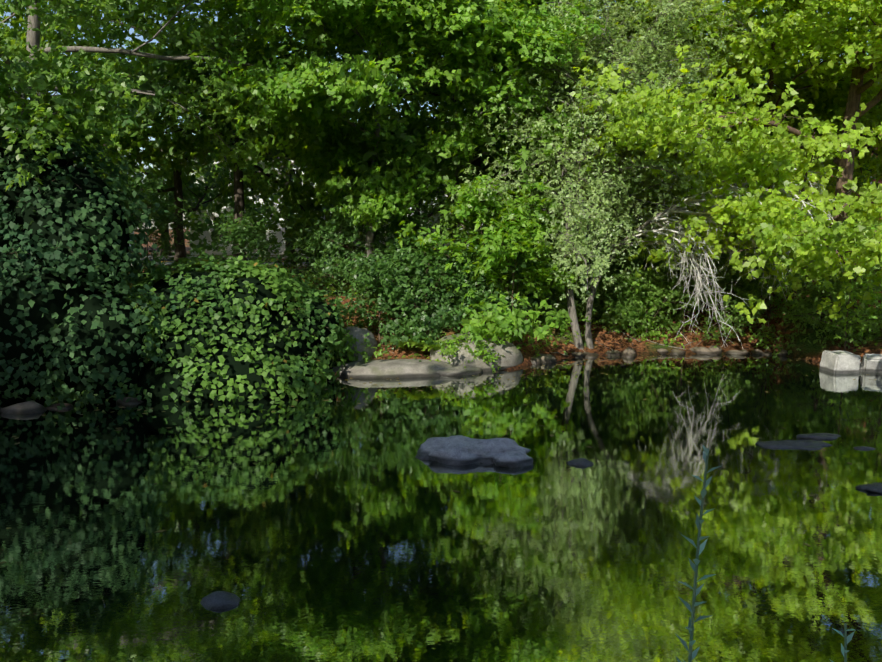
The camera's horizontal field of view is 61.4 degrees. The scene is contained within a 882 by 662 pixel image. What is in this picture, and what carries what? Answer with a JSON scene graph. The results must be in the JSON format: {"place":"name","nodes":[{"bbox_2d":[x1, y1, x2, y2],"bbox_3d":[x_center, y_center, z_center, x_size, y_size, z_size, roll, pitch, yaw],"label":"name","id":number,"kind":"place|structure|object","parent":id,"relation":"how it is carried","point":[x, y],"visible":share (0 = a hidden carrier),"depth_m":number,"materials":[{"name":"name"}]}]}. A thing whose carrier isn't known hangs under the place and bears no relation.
{"place":"outdoors","nodes":[
{"label":"outdoors","id":0,"kind":"place"},
{"bbox_2d":[0,0,869,228],"label":"sky","id":1,"kind":"structure","parent":0,"point":[131,30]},
{"bbox_2d":[0,354,881,661],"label":"pond water","id":2,"kind":"structure","parent":0,"point":[344,524],"depth_m":10.62,"materials":[{"name":"liquid"}]},
{"bbox_2d":[0,401,47,413],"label":"stone","id":3,"kind":"object","parent":2,"relation":"in","point":[30,407],"visible":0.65,"depth_m":16.85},
{"bbox_2d":[45,403,72,409],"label":"stone","id":4,"kind":"object","parent":2,"relation":"in","point":[67,405],"visible":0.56,"depth_m":17.25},
{"bbox_2d":[0,100,183,410],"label":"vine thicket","id":5,"kind":"object","parent":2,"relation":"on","point":[52,257],"depth_m":17.52,"materials":[{"name":"plant"}]},
{"bbox_2d":[0,93,163,333],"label":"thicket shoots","id":6,"kind":"object","parent":5,"relation":"attached to","point":[70,183],"depth_m":17.85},
{"bbox_2d":[116,397,142,404],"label":"stone","id":7,"kind":"object","parent":2,"relation":"in","point":[133,401],"visible":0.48,"depth_m":17.71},
{"bbox_2d":[30,247,356,402],"bbox_3d":[-6.636,0.111,20.089,8.566,4.725,5.578,0,8,-1],"label":"shrub","id":8,"kind":"object","parent":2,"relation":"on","point":[288,290],"depth_m":18.59,"materials":[{"name":"plant"}]},
{"bbox_2d":[200,591,240,609],"bbox_3d":[-2.473,3.086,8.385,0.435,0.240,0.413,-6,10,-38],"label":"pond rock","id":9,"kind":"object","parent":2,"relation":"in","point":[217,600],"visible":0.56,"depth_m":8.29,"materials":[{"name":"stone"}]},
{"bbox_2d":[415,445,436,459],"bbox_3d":[-0.035,2.332,13.741,0.927,0.501,0.671,-4,9,-28],"label":"pond rock","id":10,"kind":"object","parent":2,"relation":"in","point":[420,455],"visible":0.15,"depth_m":13.60,"materials":[{"name":"stone"}]},
{"bbox_2d":[0,355,876,562],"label":"floating leaves","id":11,"kind":"object","parent":2,"relation":"on","point":[428,399],"visible":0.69,"depth_m":16.98,"materials":[{"name":"green plant"}]},
{"bbox_2d":[417,435,530,465],"bbox_3d":[0.586,2.371,13.654,2.102,0.791,1.034,0,8,-1],"label":"pond rock","id":12,"kind":"object","parent":2,"relation":"in","point":[458,450],"visible":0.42,"depth_m":13.45,"materials":[{"name":"stone"}]},
{"bbox_2d":[479,449,532,467],"bbox_3d":[1.082,2.379,13.510,1.138,0.514,0.955,0,8,-1],"label":"pond rock","id":13,"kind":"object","parent":2,"relation":"in","point":[515,458],"visible":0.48,"depth_m":13.19,"materials":[{"name":"stone"}]},
{"bbox_2d":[566,458,593,466],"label":"pond rock","id":14,"kind":"object","parent":2,"relation":"in","point":[582,462],"visible":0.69,"depth_m":13.18,"materials":[{"name":"stone"}]},
{"bbox_2d":[755,440,832,449],"bbox_3d":[6.874,2.311,14.356,1.555,0.342,0.556,1,8,6],"label":"pond rock","id":15,"kind":"object","parent":2,"relation":"in","point":[802,444],"visible":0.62,"depth_m":14.29,"materials":[{"name":"stone"}]},
{"bbox_2d":[797,433,840,438],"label":"pond rock","id":16,"kind":"object","parent":2,"relation":"on","point":[821,436],"visible":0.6,"depth_m":14.85,"materials":[{"name":"stone"}]},
{"bbox_2d":[820,350,860,373],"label":"granite block","id":17,"kind":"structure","parent":2,"relation":"in","point":[840,362],"depth_m":21.38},
{"bbox_2d":[853,446,874,449],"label":"pond rock","id":18,"kind":"object","parent":2,"relation":"in","point":[864,448],"visible":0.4,"depth_m":14.11,"materials":[{"name":"stone"}]},
{"bbox_2d":[855,482,881,493],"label":"pond rock","id":19,"kind":"object","parent":2,"relation":"on","point":[875,487],"visible":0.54,"depth_m":11.89,"materials":[{"name":"stone"}]},
{"bbox_2d":[141,258,847,260],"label":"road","id":20,"kind":"structure","parent":0,"point":[222,259],"depth_m":42.61,"materials":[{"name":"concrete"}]},
{"bbox_2d":[138,256,850,262],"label":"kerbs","id":21,"kind":"structure","parent":20,"relation":"on","point":[230,258],"depth_m":43.42,"materials":[{"name":"concrete"}]},
{"bbox_2d":[129,229,881,376],"bbox_3d":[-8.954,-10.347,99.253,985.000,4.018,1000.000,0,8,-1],"label":"ground","id":22,"kind":"structure","parent":0,"point":[811,351],"depth_m":24.93,"materials":[{"name":"soil"}]},
{"bbox_2d":[2,113,158,210],"bbox_3d":[-20.555,-10.031,23.914,19.174,17.560,16.442,0,8,-1],"label":"tree","id":23,"kind":"object","parent":22,"relation":"on","point":[115,161],"depth_m":27.33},
{"bbox_2d":[0,17,164,194],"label":"tree","id":24,"kind":"object","parent":22,"relation":"on","point":[14,61],"depth_m":44.29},
{"bbox_2d":[0,0,262,186],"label":"tree","id":25,"kind":"object","parent":22,"relation":"on","point":[14,22],"depth_m":28.86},
{"bbox_2d":[0,40,265,258],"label":"tree","id":26,"kind":"object","parent":22,"relation":"on","point":[196,233],"depth_m":42.96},
{"bbox_2d":[124,244,146,283],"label":"bank shrub","id":27,"kind":"object","parent":22,"relation":"on","point":[130,267],"depth_m":21.75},
{"bbox_2d":[108,179,215,280],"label":"shrub","id":28,"kind":"object","parent":22,"relation":"on","point":[159,199],"depth_m":27.25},
{"bbox_2d":[47,0,310,269],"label":"tree","id":29,"kind":"object","parent":22,"relation":"on","point":[157,88],"depth_m":28.78,"materials":[{"name":"plant"}]},
{"bbox_2d":[0,0,396,189],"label":"tree","id":30,"kind":"object","parent":22,"relation":"on","point":[40,75],"depth_m":19.23,"materials":[{"name":"plant"}]},
{"bbox_2d":[0,0,430,270],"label":"tree","id":31,"kind":"object","parent":22,"relation":"on","point":[114,33],"depth_m":27.92,"materials":[{"name":"plant"}]},
{"bbox_2d":[131,256,327,266],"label":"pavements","id":32,"kind":"structure","parent":22,"relation":"on","point":[303,264],"depth_m":35.62,"materials":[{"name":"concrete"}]},
{"bbox_2d":[199,209,287,276],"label":"shrub","id":33,"kind":"object","parent":22,"relation":"on","point":[242,236],"depth_m":28.01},
{"bbox_2d":[136,250,352,366],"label":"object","id":34,"kind":"object","parent":22,"relation":"on","point":[286,322],"depth_m":18.91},
{"bbox_2d":[154,26,395,255],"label":"tree","id":35,"kind":"object","parent":22,"relation":"on","point":[266,205],"depth_m":42.59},
{"bbox_2d":[94,0,506,282],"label":"tree","id":36,"kind":"object","parent":22,"relation":"on","point":[367,154],"depth_m":25.49,"materials":[{"name":"plant"}]},
{"bbox_2d":[263,216,347,284],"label":"shrub","id":37,"kind":"object","parent":22,"relation":"on","point":[304,251],"depth_m":27.71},
{"bbox_2d":[191,164,470,254],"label":"white house walls","id":38,"kind":"structure","parent":22,"relation":"on","point":[278,235],"depth_m":49.25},
{"bbox_2d":[195,131,289,159],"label":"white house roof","id":39,"kind":"structure","parent":38,"relation":"on","point":[245,147],"depth_m":48.72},
{"bbox_2d":[181,160,449,254],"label":"building","id":40,"kind":"structure","parent":38,"relation":"attached to","point":[212,217],"depth_m":49.02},
{"bbox_2d":[212,169,450,239],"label":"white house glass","id":41,"kind":"object","parent":38,"relation":"in","point":[290,176],"depth_m":49.17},
{"bbox_2d":[294,201,398,293],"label":"bank shrub","id":42,"kind":"object","parent":22,"relation":"on","point":[324,278],"depth_m":24.97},
{"bbox_2d":[310,195,399,292],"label":"bank shrub","id":43,"kind":"object","parent":22,"relation":"on","point":[332,260],"depth_m":25.04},
{"bbox_2d":[338,326,377,361],"bbox_3d":[-2.508,0.554,22.266,1.198,1.385,1.328,0,8,-1],"label":"outcrop boulder","id":44,"kind":"object","parent":22,"relation":"on","point":[358,333],"visible":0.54,"depth_m":21.86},
{"bbox_2d":[270,52,463,231],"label":"tree","id":45,"kind":"object","parent":22,"relation":"on","point":[327,207],"depth_m":45.41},
{"bbox_2d":[330,236,440,353],"bbox_3d":[-1.650,-1.020,22.352,3.338,3.618,3.595,0,8,-1],"label":"bank shrub","id":46,"kind":"object","parent":22,"relation":"on","point":[374,272],"depth_m":22.19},
{"bbox_2d":[333,359,454,378],"bbox_3d":[-1.226,1.249,21.570,3.911,0.823,1.855,0,8,-1],"label":"outcrop ledge","id":47,"kind":"object","parent":22,"relation":"on","point":[390,368],"visible":0.58,"depth_m":20.89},
{"bbox_2d":[430,330,472,362],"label":"small plant","id":48,"kind":"object","parent":47,"relation":"on","point":[452,345],"depth_m":21.51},
{"bbox_2d":[200,0,598,296],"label":"bright tree","id":49,"kind":"object","parent":22,"relation":"on","point":[304,88],"depth_m":20.84,"materials":[{"name":"plant"}]},
{"bbox_2d":[351,205,456,303],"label":"bank shrub","id":50,"kind":"object","parent":22,"relation":"on","point":[414,219],"depth_m":24.77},
{"bbox_2d":[397,338,410,346],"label":"fern","id":51,"kind":"object","parent":22,"relation":"on","point":[400,344],"visible":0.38,"depth_m":22.15,"materials":[{"name":"green plant"}]},
{"bbox_2d":[351,235,457,336],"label":"shrub","id":52,"kind":"object","parent":22,"relation":"on","point":[396,259],"depth_m":23.12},
{"bbox_2d":[352,235,478,361],"bbox_3d":[-0.795,-1.136,22.985,4.002,3.662,4.180,0,8,-1],"label":"bank shrub","id":53,"kind":"object","parent":22,"relation":"on","point":[433,269],"depth_m":22.44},
{"bbox_2d":[402,337,438,348],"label":"fern","id":54,"kind":"object","parent":22,"relation":"on","point":[421,343],"visible":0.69,"depth_m":21.94,"materials":[{"name":"green plant"}]},
{"bbox_2d":[393,177,496,304],"bbox_3d":[0.700,-2.775,24.820,4.591,4.719,3.796,0,8,-1],"label":"shrub","id":55,"kind":"object","parent":22,"relation":"on","point":[450,219],"depth_m":24.46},
{"bbox_2d":[286,0,610,290],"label":"bright tree","id":56,"kind":"object","parent":22,"relation":"on","point":[398,201],"depth_m":22.89,"materials":[{"name":"plant"}]},
{"bbox_2d":[413,242,498,310],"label":"bank shrub","id":57,"kind":"object","parent":22,"relation":"on","point":[473,284],"depth_m":23.17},
{"bbox_2d":[437,365,482,375],"bbox_3d":[0.283,1.280,21.525,1.890,0.566,1.086,0,8,-1],"label":"rock","id":58,"kind":"object","parent":22,"relation":"on","point":[456,370],"visible":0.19,"depth_m":21.19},
{"bbox_2d":[290,0,638,246],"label":"tree","id":59,"kind":"object","parent":22,"relation":"on","point":[454,162],"depth_m":24.49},
{"bbox_2d":[430,332,522,371],"bbox_3d":[1.085,0.941,22.535,2.870,1.785,2.082,0,8,-1],"label":"rock","id":60,"kind":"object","parent":22,"relation":"on","point":[512,353],"depth_m":21.78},
{"bbox_2d":[423,338,448,350],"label":"fern","id":61,"kind":"object","parent":60,"relation":"on","point":[433,347],"visible":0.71,"depth_m":21.82,"materials":[{"name":"green plant"}]},
{"bbox_2d":[462,341,504,371],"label":"small plant","id":62,"kind":"object","parent":60,"relation":"on","point":[488,356],"depth_m":21.47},
{"bbox_2d":[426,236,529,332],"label":"bank shrub","id":63,"kind":"object","parent":22,"relation":"on","point":[478,298],"depth_m":22.87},
{"bbox_2d":[395,174,561,350],"bbox_3d":[1.442,-2.144,23.361,5.052,5.516,4.321,-7,11,-41],"label":"shrub","id":64,"kind":"object","parent":22,"relation":"on","point":[467,206],"depth_m":22.47,"materials":[{"name":"plant"}]},
{"bbox_2d":[429,67,561,226],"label":"tree","id":65,"kind":"object","parent":22,"relation":"on","point":[442,177],"depth_m":43.47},
{"bbox_2d":[458,186,535,251],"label":"shrub","id":66,"kind":"object","parent":22,"relation":"on","point":[498,214],"visible":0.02,"depth_m":27.84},
{"bbox_2d":[123,261,881,370],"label":"fallen leaves","id":67,"kind":"object","parent":22,"relation":"on","point":[530,340],"visible":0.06,"depth_m":24.89,"materials":[{"name":"brown plant"}]},
{"bbox_2d":[450,207,560,322],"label":"bank shrub","id":68,"kind":"object","parent":22,"relation":"on","point":[539,299],"depth_m":23.78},
{"bbox_2d":[448,207,571,351],"bbox_3d":[2.109,-1.546,23.093,3.926,4.556,4.856,0,8,-1],"label":"shrub","id":69,"kind":"object","parent":22,"relation":"on","point":[510,234],"depth_m":22.14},
{"bbox_2d":[509,259,556,323],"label":"bank shrub","id":70,"kind":"object","parent":22,"relation":"on","point":[534,300],"visible":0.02,"depth_m":24.95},
{"bbox_2d":[531,357,540,363],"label":"edge stone","id":71,"kind":"object","parent":22,"relation":"on","point":[535,360],"visible":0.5,"depth_m":22.84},
{"bbox_2d":[481,200,595,331],"bbox_3d":[2.922,-2.029,24.599,3.866,4.628,3.857,0,8,-1],"label":"shrub","id":72,"kind":"object","parent":22,"relation":"on","point":[543,228],"depth_m":23.67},
{"bbox_2d":[534,353,556,362],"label":"edge stone","id":73,"kind":"object","parent":22,"relation":"on","point":[547,358],"visible":0.6,"depth_m":23.07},
{"bbox_2d":[390,0,715,241],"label":"tree","id":74,"kind":"object","parent":22,"relation":"on","point":[571,90],"depth_m":30.46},
{"bbox_2d":[401,0,707,232],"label":"tree","id":75,"kind":"object","parent":22,"relation":"on","point":[483,166],"depth_m":27.51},
{"bbox_2d":[543,260,610,329],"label":"bank shrub","id":76,"kind":"object","parent":22,"relation":"on","point":[577,312],"depth_m":25.33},
{"bbox_2d":[548,236,606,321],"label":"bank shrub","id":77,"kind":"object","parent":22,"relation":"on","point":[583,309],"depth_m":25.15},
{"bbox_2d":[572,352,583,357],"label":"edge stone","id":78,"kind":"object","parent":22,"relation":"on","point":[577,354],"visible":0.71,"depth_m":24.00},
{"bbox_2d":[280,286,881,359],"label":"fallen sticks","id":79,"kind":"object","parent":22,"relation":"on","point":[607,332],"visible":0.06,"depth_m":25.21,"materials":[{"name":"wood"}]},
{"bbox_2d":[546,196,625,265],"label":"shrub","id":80,"kind":"object","parent":22,"relation":"on","point":[571,224],"depth_m":26.61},
{"bbox_2d":[583,352,597,357],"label":"edge stone","id":81,"kind":"object","parent":22,"relation":"on","point":[588,355],"visible":0.33,"depth_m":24.03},
{"bbox_2d":[544,215,648,318],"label":"bank shrub","id":82,"kind":"object","parent":22,"relation":"on","point":[556,293],"depth_m":25.06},
{"bbox_2d":[562,231,660,341],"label":"shrub","id":83,"kind":"object","parent":22,"relation":"on","point":[622,283],"depth_m":24.85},
{"bbox_2d":[605,350,621,355],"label":"edge stone","id":84,"kind":"object","parent":22,"relation":"on","point":[613,353],"visible":0.46,"depth_m":24.31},
{"bbox_2d":[442,0,791,348],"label":"leaning tree","id":85,"kind":"object","parent":22,"relation":"on","point":[597,187],"depth_m":22.81,"materials":[{"name":"plant"}]},
{"bbox_2d":[464,68,862,347],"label":"dead branches","id":86,"kind":"object","parent":85,"relation":"attached to","point":[675,209],"visible":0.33,"depth_m":22.79,"materials":[{"name":"grey wood"}]},
{"bbox_2d":[599,216,651,285],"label":"bank shrub","id":87,"kind":"object","parent":22,"relation":"on","point":[640,253],"depth_m":27.30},
{"bbox_2d":[620,347,636,357],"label":"edge stone","id":88,"kind":"object","parent":22,"relation":"on","point":[628,352],"visible":0.62,"depth_m":24.13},
{"bbox_2d":[586,256,674,333],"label":"bank shrub","id":89,"kind":"object","parent":22,"relation":"on","point":[630,313],"depth_m":25.05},
{"bbox_2d":[612,189,652,268],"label":"shrub","id":90,"kind":"object","parent":22,"relation":"on","point":[630,208],"depth_m":28.10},
{"bbox_2d":[599,268,682,339],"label":"bank shrub","id":91,"kind":"object","parent":22,"relation":"on","point":[651,332],"depth_m":25.35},
{"bbox_2d":[596,266,698,344],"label":"shrub","id":92,"kind":"object","parent":22,"relation":"on","point":[655,289],"depth_m":24.81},
{"bbox_2d":[606,203,697,321],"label":"bank shrub","id":93,"kind":"object","parent":22,"relation":"on","point":[641,237],"depth_m":26.75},
{"bbox_2d":[657,348,668,353],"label":"edge stone","id":94,"kind":"object","parent":22,"relation":"on","point":[662,351],"visible":0.79,"depth_m":24.62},
{"bbox_2d":[531,0,807,161],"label":"tall tree","id":95,"kind":"object","parent":22,"relation":"on","point":[752,12],"depth_m":26.68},
{"bbox_2d":[669,349,685,354],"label":"edge stone","id":96,"kind":"object","parent":22,"relation":"on","point":[677,352],"visible":0.75,"depth_m":24.48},
{"bbox_2d":[644,255,720,328],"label":"bank shrub","id":97,"kind":"object","parent":22,"relation":"on","point":[657,264],"depth_m":26.13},
{"bbox_2d":[495,0,878,298],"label":"tree","id":98,"kind":"object","parent":22,"relation":"on","point":[750,5],"depth_m":24.15,"materials":[{"name":"plant"}]},
{"bbox_2d":[636,252,744,335],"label":"shrub","id":99,"kind":"object","parent":22,"relation":"on","point":[692,283],"depth_m":25.11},
{"bbox_2d":[631,208,752,314],"bbox_3d":[9.076,-2.953,27.395,4.498,4.541,4.239,0,8,-1],"label":"shrub","id":100,"kind":"object","parent":22,"relation":"on","point":[698,281],"depth_m":26.47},
{"bbox_2d":[690,347,719,354],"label":"edge stone","id":101,"kind":"object","parent":22,"relation":"on","point":[702,350],"visible":0.52,"depth_m":24.55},
{"bbox_2d":[708,345,721,353],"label":"edge stone","id":102,"kind":"object","parent":22,"relation":"on","point":[718,349],"visible":0.48,"depth_m":24.64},
{"bbox_2d":[557,0,881,324],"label":"tree","id":103,"kind":"object","parent":22,"relation":"on","point":[750,210],"depth_m":20.18,"materials":[{"name":"plant"}]},
{"bbox_2d":[684,254,780,342],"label":"shrub","id":104,"kind":"object","parent":22,"relation":"on","point":[725,282],"depth_m":25.21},
{"bbox_2d":[694,232,770,316],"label":"bank shrub","id":105,"kind":"object","parent":22,"relation":"on","point":[725,258],"depth_m":25.84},
{"bbox_2d":[634,13,833,190],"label":"tree","id":106,"kind":"object","parent":22,"relation":"on","point":[767,81],"depth_m":43.99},
{"bbox_2d":[589,0,881,267],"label":"tree","id":107,"kind":"object","parent":22,"relation":"on","point":[873,119],"depth_m":23.83,"materials":[{"name":"plant"}]},
{"bbox_2d":[590,0,881,232],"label":"tree","id":108,"kind":"object","parent":22,"relation":"on","point":[803,109],"depth_m":27.37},
{"bbox_2d":[726,350,750,354],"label":"edge stone","id":109,"kind":"object","parent":22,"relation":"on","point":[735,352],"visible":0.75,"depth_m":24.48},
{"bbox_2d":[707,264,789,320],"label":"bank shrub","id":110,"kind":"object","parent":22,"relation":"on","point":[733,291],"depth_m":26.65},
{"bbox_2d":[751,349,764,354],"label":"edge stone","id":111,"kind":"object","parent":22,"relation":"on","point":[757,351],"visible":0.71,"depth_m":24.57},
{"bbox_2d":[723,242,793,309],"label":"bank shrub","id":112,"kind":"object","parent":22,"relation":"on","point":[764,290],"depth_m":26.36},
{"bbox_2d":[723,253,819,354],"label":"shrub","id":113,"kind":"object","parent":22,"relation":"on","point":[788,293],"depth_m":24.78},
{"bbox_2d":[666,0,881,284],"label":"tree","id":114,"kind":"object","parent":22,"relation":"on","point":[872,207],"depth_m":23.57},
{"bbox_2d":[777,349,787,355],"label":"edge stone","id":115,"kind":"object","parent":22,"relation":"on","point":[783,352],"visible":0.52,"depth_m":24.30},
{"bbox_2d":[696,7,881,270],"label":"tree","id":116,"kind":"object","parent":22,"relation":"on","point":[860,183],"depth_m":35.05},
{"bbox_2d":[774,255,881,350],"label":"shrub","id":117,"kind":"object","parent":22,"relation":"on","point":[870,326],"depth_m":22.89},
{"bbox_2d":[774,265,881,348],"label":"bank shrub","id":118,"kind":"object","parent":22,"relation":"on","point":[833,299],"depth_m":23.43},
{"bbox_2d":[787,200,879,292],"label":"bank shrub","id":119,"kind":"object","parent":22,"relation":"on","point":[806,267],"depth_m":26.18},
{"bbox_2d":[817,211,881,345],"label":"shrub","id":120,"kind":"object","parent":22,"relation":"on","point":[875,296],"depth_m":21.86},
{"bbox_2d":[861,354,881,372],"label":"granite block","id":121,"kind":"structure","parent":22,"relation":"on","point":[871,362],"depth_m":21.41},
{"bbox_2d":[675,446,722,661],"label":"weed","id":122,"kind":"object","parent":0,"point":[703,492],"depth_m":2.58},
{"bbox_2d":[829,623,854,661],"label":"weed","id":123,"kind":"object","parent":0,"point":[849,637],"depth_m":2.79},
{"bbox_2d":[805,103,881,218],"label":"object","id":124,"kind":"structure","parent":0,"point":[879,181],"depth_m":46.01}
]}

